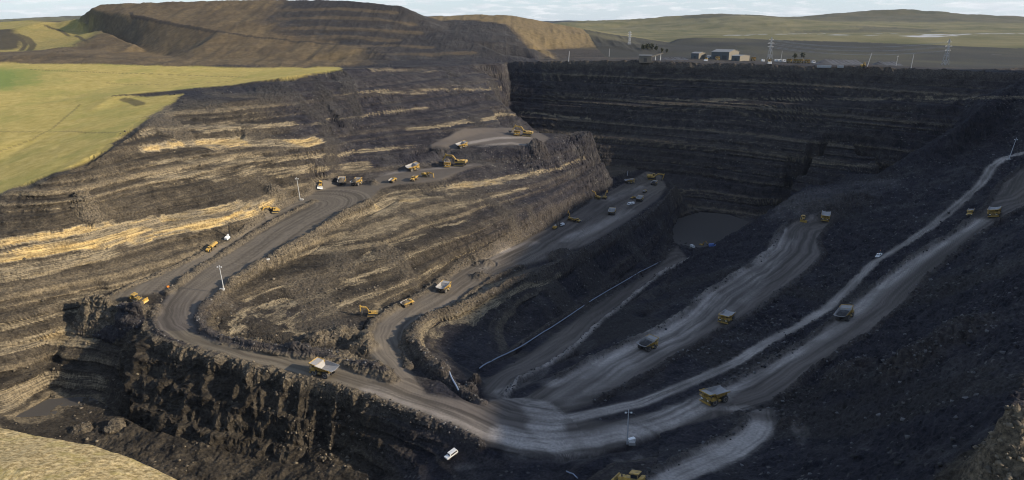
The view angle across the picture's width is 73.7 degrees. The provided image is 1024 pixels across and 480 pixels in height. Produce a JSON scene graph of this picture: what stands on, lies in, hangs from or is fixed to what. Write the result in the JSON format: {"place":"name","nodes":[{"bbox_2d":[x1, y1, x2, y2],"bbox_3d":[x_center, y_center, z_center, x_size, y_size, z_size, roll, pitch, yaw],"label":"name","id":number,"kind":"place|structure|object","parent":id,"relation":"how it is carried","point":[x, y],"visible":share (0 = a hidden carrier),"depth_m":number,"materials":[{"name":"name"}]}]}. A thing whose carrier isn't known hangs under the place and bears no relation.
{"place":"outdoors","nodes":[
{"label":"outdoors","id":0,"kind":"place"},
{"bbox_2d":[16,397,97,416],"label":"pond water","id":1,"kind":"structure","parent":0,"point":[44,408],"depth_m":316.46,"materials":[{"name":"grey liquid"}]},
{"bbox_2d":[0,12,340,479],"bbox_3d":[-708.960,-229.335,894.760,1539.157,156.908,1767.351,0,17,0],"label":"meadow","id":2,"kind":"structure","parent":0,"point":[55,116],"depth_m":591.89,"materials":[{"name":"green plant"}]},
{"bbox_2d":[0,0,596,67],"bbox_3d":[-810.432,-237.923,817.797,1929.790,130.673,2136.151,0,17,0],"label":"grassed tip hill","id":3,"kind":"structure","parent":0,"point":[211,33],"depth_m":1118.20,"materials":[{"name":"brown soil"}]},
{"bbox_2d":[0,0,1023,479],"bbox_3d":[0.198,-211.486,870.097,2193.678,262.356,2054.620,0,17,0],"label":"pit ground","id":4,"kind":"structure","parent":0,"point":[690,128],"depth_m":407.74,"materials":[{"name":"black stone"}]},
{"bbox_2d":[129,292,148,303],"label":"bulldozer","id":5,"kind":"object","parent":4,"relation":"on","point":[134,296],"visible":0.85,"depth_m":352.48,"materials":[{"name":"metal"}]},
{"bbox_2d":[217,266,224,290],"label":"lighting mast","id":6,"kind":"object","parent":4,"relation":"on","point":[223,288],"visible":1,"depth_m":356.45,"materials":[{"name":"metal"}]},
{"bbox_2d":[224,225,230,240],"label":"drill rig","id":7,"kind":"object","parent":4,"relation":"on","point":[227,237],"visible":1,"depth_m":423.06,"materials":[{"name":"metal"}]},
{"bbox_2d":[359,305,377,316],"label":"excavator","id":8,"kind":"object","parent":4,"relation":"on","point":[370,313],"visible":0.98,"depth_m":365.94,"materials":[{"name":"yellow paint"}]},
{"bbox_2d":[444,448,457,459],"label":"off road car","id":9,"kind":"object","parent":4,"relation":"on","point":[451,453],"visible":1,"depth_m":244.45,"materials":[{"name":"metal"}]},
{"bbox_2d":[449,371,458,389],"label":"pipeline","id":10,"kind":"object","parent":4,"relation":"on","point":[453,381],"visible":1,"depth_m":282.27,"materials":[{"name":"grey metal"}]},
{"bbox_2d":[0,68,1023,479],"bbox_3d":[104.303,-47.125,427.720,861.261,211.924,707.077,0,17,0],"label":"loose rock","id":11,"kind":"object","parent":4,"relation":"on","point":[898,462],"visible":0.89,"depth_m":330.89,"materials":[{"name":"black stone"}]},
{"bbox_2d":[69,138,1023,479],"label":"berm rubble","id":12,"kind":"object","parent":4,"relation":"on","point":[999,460],"visible":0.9,"depth_m":298.28,"materials":[{"name":"black stone"}]},
{"bbox_2d":[479,263,656,368],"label":"pipeline","id":13,"kind":"object","parent":4,"relation":"on","point":[557,323],"visible":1,"depth_m":395.46,"materials":[{"name":"grey metal"}]},
{"bbox_2d":[611,470,646,479],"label":"bulldozer","id":14,"kind":"object","parent":4,"relation":"on","point":[634,475],"visible":1,"depth_m":183.75,"materials":[{"name":"yellow paint"}]},
{"bbox_2d":[639,55,651,62],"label":"shed","id":15,"kind":"structure","parent":4,"relation":"on","point":[645,58],"depth_m":838.75,"materials":[{"name":"metal"}]},
{"bbox_2d":[656,57,687,59],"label":"coal stockpile","id":16,"kind":"object","parent":4,"relation":"on","point":[671,58],"visible":0.85,"depth_m":949.96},
{"bbox_2d":[731,54,749,60],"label":"shed","id":17,"kind":"structure","parent":4,"relation":"on","point":[736,57],"depth_m":962.13,"materials":[{"name":"metal"}]},
{"bbox_2d":[817,65,830,67],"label":"container","id":18,"kind":"object","parent":4,"relation":"on","point":[823,66],"visible":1,"depth_m":737.04,"materials":[{"name":"metal"}]},
{"bbox_2d":[814,59,862,64],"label":"coal stockpile","id":19,"kind":"object","parent":4,"relation":"on","point":[839,62],"visible":0.81,"depth_m":875.67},
{"bbox_2d":[966,208,974,216],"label":"bulldozer","id":20,"kind":"object","parent":4,"relation":"on","point":[970,211],"visible":1,"depth_m":404.73,"materials":[{"name":"yellow paint"}]},
{"bbox_2d":[0,9,1023,68],"bbox_3d":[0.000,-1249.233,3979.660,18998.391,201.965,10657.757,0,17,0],"label":"moorland","id":21,"kind":"structure","parent":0,"point":[981,41],"depth_m":1669.13,"materials":[{"name":"green plant"}]},
{"bbox_2d":[691,52,705,58],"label":"shed","id":22,"kind":"structure","parent":21,"relation":"on","point":[698,55],"depth_m":1033.22,"materials":[{"name":"metal"}]},
{"bbox_2d":[711,49,739,59],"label":"shed","id":23,"kind":"structure","parent":21,"relation":"on","point":[724,54],"depth_m":1020.72,"materials":[{"name":"metal"}]},
{"bbox_2d":[767,37,773,58],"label":"pylon","id":24,"kind":"object","parent":21,"relation":"on","point":[770,48],"visible":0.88,"depth_m":1071.33,"materials":[{"name":"metal"}]},
{"bbox_2d":[774,40,947,54],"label":"power line","id":25,"kind":"object","parent":24,"relation":"hanging from","point":[856,54],"visible":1,"depth_m":1028.24,"materials":[{"name":"metal"}]},
{"bbox_2d":[872,61,902,65],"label":"coal stockpile","id":26,"kind":"object","parent":21,"relation":"on","point":[887,63],"visible":0.81,"depth_m":917.94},
{"bbox_2d":[941,40,949,64],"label":"pylon","id":27,"kind":"object","parent":21,"relation":"on","point":[948,46],"visible":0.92,"depth_m":975.53,"materials":[{"name":"metal"}]},
{"bbox_2d":[0,0,1023,20],"label":"sky","id":28,"kind":"structure","parent":0,"point":[541,10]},
{"bbox_2d":[111,126,1023,479],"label":"haul road","id":29,"kind":"structure","parent":0,"point":[541,422],"depth_m":336.36,"materials":[{"name":"grey gravel"}]},
{"bbox_2d":[205,241,217,251],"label":"water bowser","id":30,"kind":"object","parent":29,"relation":"on","point":[209,248],"visible":1,"depth_m":410.75,"materials":[{"name":"yellow paint"}]},
{"bbox_2d":[262,205,279,212],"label":"excavator","id":31,"kind":"object","parent":29,"relation":"on","point":[274,209],"visible":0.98,"depth_m":471.57,"materials":[{"name":"yellow paint"}]},
{"bbox_2d":[317,180,322,188],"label":"wheel loader","id":32,"kind":"object","parent":29,"relation":"on","point":[320,185],"visible":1,"depth_m":527.49,"materials":[{"name":"yellow paint"}]},
{"bbox_2d":[308,357,338,378],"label":"haul truck","id":33,"kind":"object","parent":29,"relation":"on","point":[325,368],"visible":1,"depth_m":283.70,"materials":[{"name":"metal"}]},
{"bbox_2d":[337,176,345,184],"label":"haul truck","id":34,"kind":"object","parent":29,"relation":"on","point":[344,177],"visible":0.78,"depth_m":543.31,"materials":[{"name":"yellow paint"}]},
{"bbox_2d":[350,177,361,185],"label":"haul truck","id":35,"kind":"object","parent":29,"relation":"on","point":[359,181],"visible":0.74,"depth_m":535.85,"materials":[{"name":"yellow paint"}]},
{"bbox_2d":[388,177,396,182],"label":"articulated dump truck","id":36,"kind":"object","parent":29,"relation":"on","point":[392,179],"visible":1,"depth_m":541.21,"materials":[{"name":"yellow paint"}]},
{"bbox_2d":[400,298,413,307],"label":"articulated dump truck","id":37,"kind":"object","parent":29,"relation":"on","point":[411,301],"visible":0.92,"depth_m":384.28,"materials":[{"name":"yellow paint"}]},
{"bbox_2d":[405,161,419,171],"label":"haul truck","id":38,"kind":"object","parent":29,"relation":"on","point":[413,166],"visible":1,"depth_m":574.63,"materials":[{"name":"yellow paint"}]},
{"bbox_2d":[410,175,418,181],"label":"articulated dump truck","id":39,"kind":"object","parent":29,"relation":"on","point":[413,177],"visible":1,"depth_m":541.81,"materials":[{"name":"yellow paint"}]},
{"bbox_2d":[421,172,433,177],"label":"excavator","id":40,"kind":"object","parent":29,"relation":"on","point":[424,174],"visible":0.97,"depth_m":553.18,"materials":[{"name":"metal"}]},
{"bbox_2d":[436,280,450,292],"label":"haul truck","id":41,"kind":"object","parent":29,"relation":"on","point":[443,286],"visible":1,"depth_m":412.58,"materials":[{"name":"yellow paint"}]},
{"bbox_2d":[444,159,450,166],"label":"haul truck","id":42,"kind":"object","parent":29,"relation":"on","point":[447,164],"visible":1,"depth_m":579.01,"materials":[{"name":"yellow paint"}]},
{"bbox_2d":[439,153,467,166],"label":"face shovel","id":43,"kind":"object","parent":29,"relation":"on","point":[461,162],"visible":1,"depth_m":581.07,"materials":[{"name":"metal"}]},
{"bbox_2d":[455,140,467,148],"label":"haul truck","id":44,"kind":"object","parent":29,"relation":"on","point":[463,143],"visible":1,"depth_m":613.75,"materials":[{"name":"yellow paint"}]},
{"bbox_2d":[509,124,532,136],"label":"face shovel","id":45,"kind":"object","parent":29,"relation":"on","point":[528,133],"visible":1,"depth_m":657.28,"materials":[{"name":"yellow paint"}]},
{"bbox_2d":[552,215,557,229],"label":"drill rig","id":46,"kind":"object","parent":29,"relation":"on","point":[555,227],"visible":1,"depth_m":552.83,"materials":[{"name":"metal"}]},
{"bbox_2d":[570,217,580,222],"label":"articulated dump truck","id":47,"kind":"object","parent":29,"relation":"on","point":[573,219],"visible":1,"depth_m":573.31,"materials":[{"name":"yellow paint"}]},
{"bbox_2d":[608,207,615,214],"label":"haul truck","id":48,"kind":"object","parent":29,"relation":"on","point":[611,210],"visible":1,"depth_m":600.08,"materials":[{"name":"yellow paint"}]},
{"bbox_2d":[624,178,634,183],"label":"haul truck","id":49,"kind":"object","parent":29,"relation":"on","point":[630,180],"visible":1,"depth_m":734.58,"materials":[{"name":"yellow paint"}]},
{"bbox_2d":[625,410,634,445],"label":"lighting mast","id":50,"kind":"object","parent":29,"relation":"on","point":[631,443],"visible":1,"depth_m":243.09,"materials":[{"name":"metal"}]},
{"bbox_2d":[628,436,635,441],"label":"generator","id":51,"kind":"object","parent":29,"relation":"on","point":[633,438],"visible":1,"depth_m":244.29,"materials":[{"name":"white paint"}]},
{"bbox_2d":[636,195,643,201],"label":"haul truck","id":52,"kind":"object","parent":29,"relation":"on","point":[640,197],"visible":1,"depth_m":653.14,"materials":[{"name":"yellow paint"}]},
{"bbox_2d":[636,334,658,351],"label":"haul truck","id":53,"kind":"object","parent":29,"relation":"on","point":[654,343],"visible":0.72,"depth_m":324.72,"materials":[{"name":"yellow paint"}]},
{"bbox_2d":[637,339,651,347],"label":"load of coal","id":54,"kind":"object","parent":53,"relation":"in","point":[645,342],"visible":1,"depth_m":322.36,"materials":[{"name":"black stone"}]},
{"bbox_2d":[647,173,664,180],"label":"face shovel","id":55,"kind":"object","parent":29,"relation":"on","point":[651,176],"visible":0.98,"depth_m":754.31,"materials":[{"name":"metal"}]},
{"bbox_2d":[699,385,729,406],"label":"haul truck","id":56,"kind":"object","parent":29,"relation":"on","point":[713,396],"visible":1,"depth_m":266.66,"materials":[{"name":"yellow paint"}]},
{"bbox_2d":[718,309,735,323],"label":"haul truck","id":57,"kind":"object","parent":29,"relation":"on","point":[726,316],"visible":1,"depth_m":352.67,"materials":[{"name":"yellow paint"}]},
{"bbox_2d":[800,215,806,222],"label":"bulldozer","id":58,"kind":"object","parent":29,"relation":"on","point":[802,218],"visible":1,"depth_m":491.28,"materials":[{"name":"yellow paint"}]},
{"bbox_2d":[821,210,830,221],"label":"haul truck","id":59,"kind":"object","parent":29,"relation":"on","point":[825,215],"visible":1,"depth_m":489.19,"materials":[{"name":"yellow paint"}]},
{"bbox_2d":[833,304,854,320],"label":"haul truck","id":60,"kind":"object","parent":29,"relation":"on","point":[851,312],"visible":0.78,"depth_m":322.08,"materials":[{"name":"yellow paint"}]},
{"bbox_2d":[835,310,848,317],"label":"load of coal","id":61,"kind":"object","parent":60,"relation":"in","point":[842,313],"visible":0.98,"depth_m":319.93,"materials":[{"name":"black stone"}]},
{"bbox_2d":[987,206,1001,216],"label":"haul truck","id":62,"kind":"object","parent":29,"relation":"on","point":[993,211],"visible":1,"depth_m":392.03,"materials":[{"name":"yellow paint"}]},
{"bbox_2d":[673,212,748,246],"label":"lake water","id":63,"kind":"structure","parent":0,"point":[695,229],"depth_m":661.13,"materials":[{"name":"grey liquid"}]}
]}

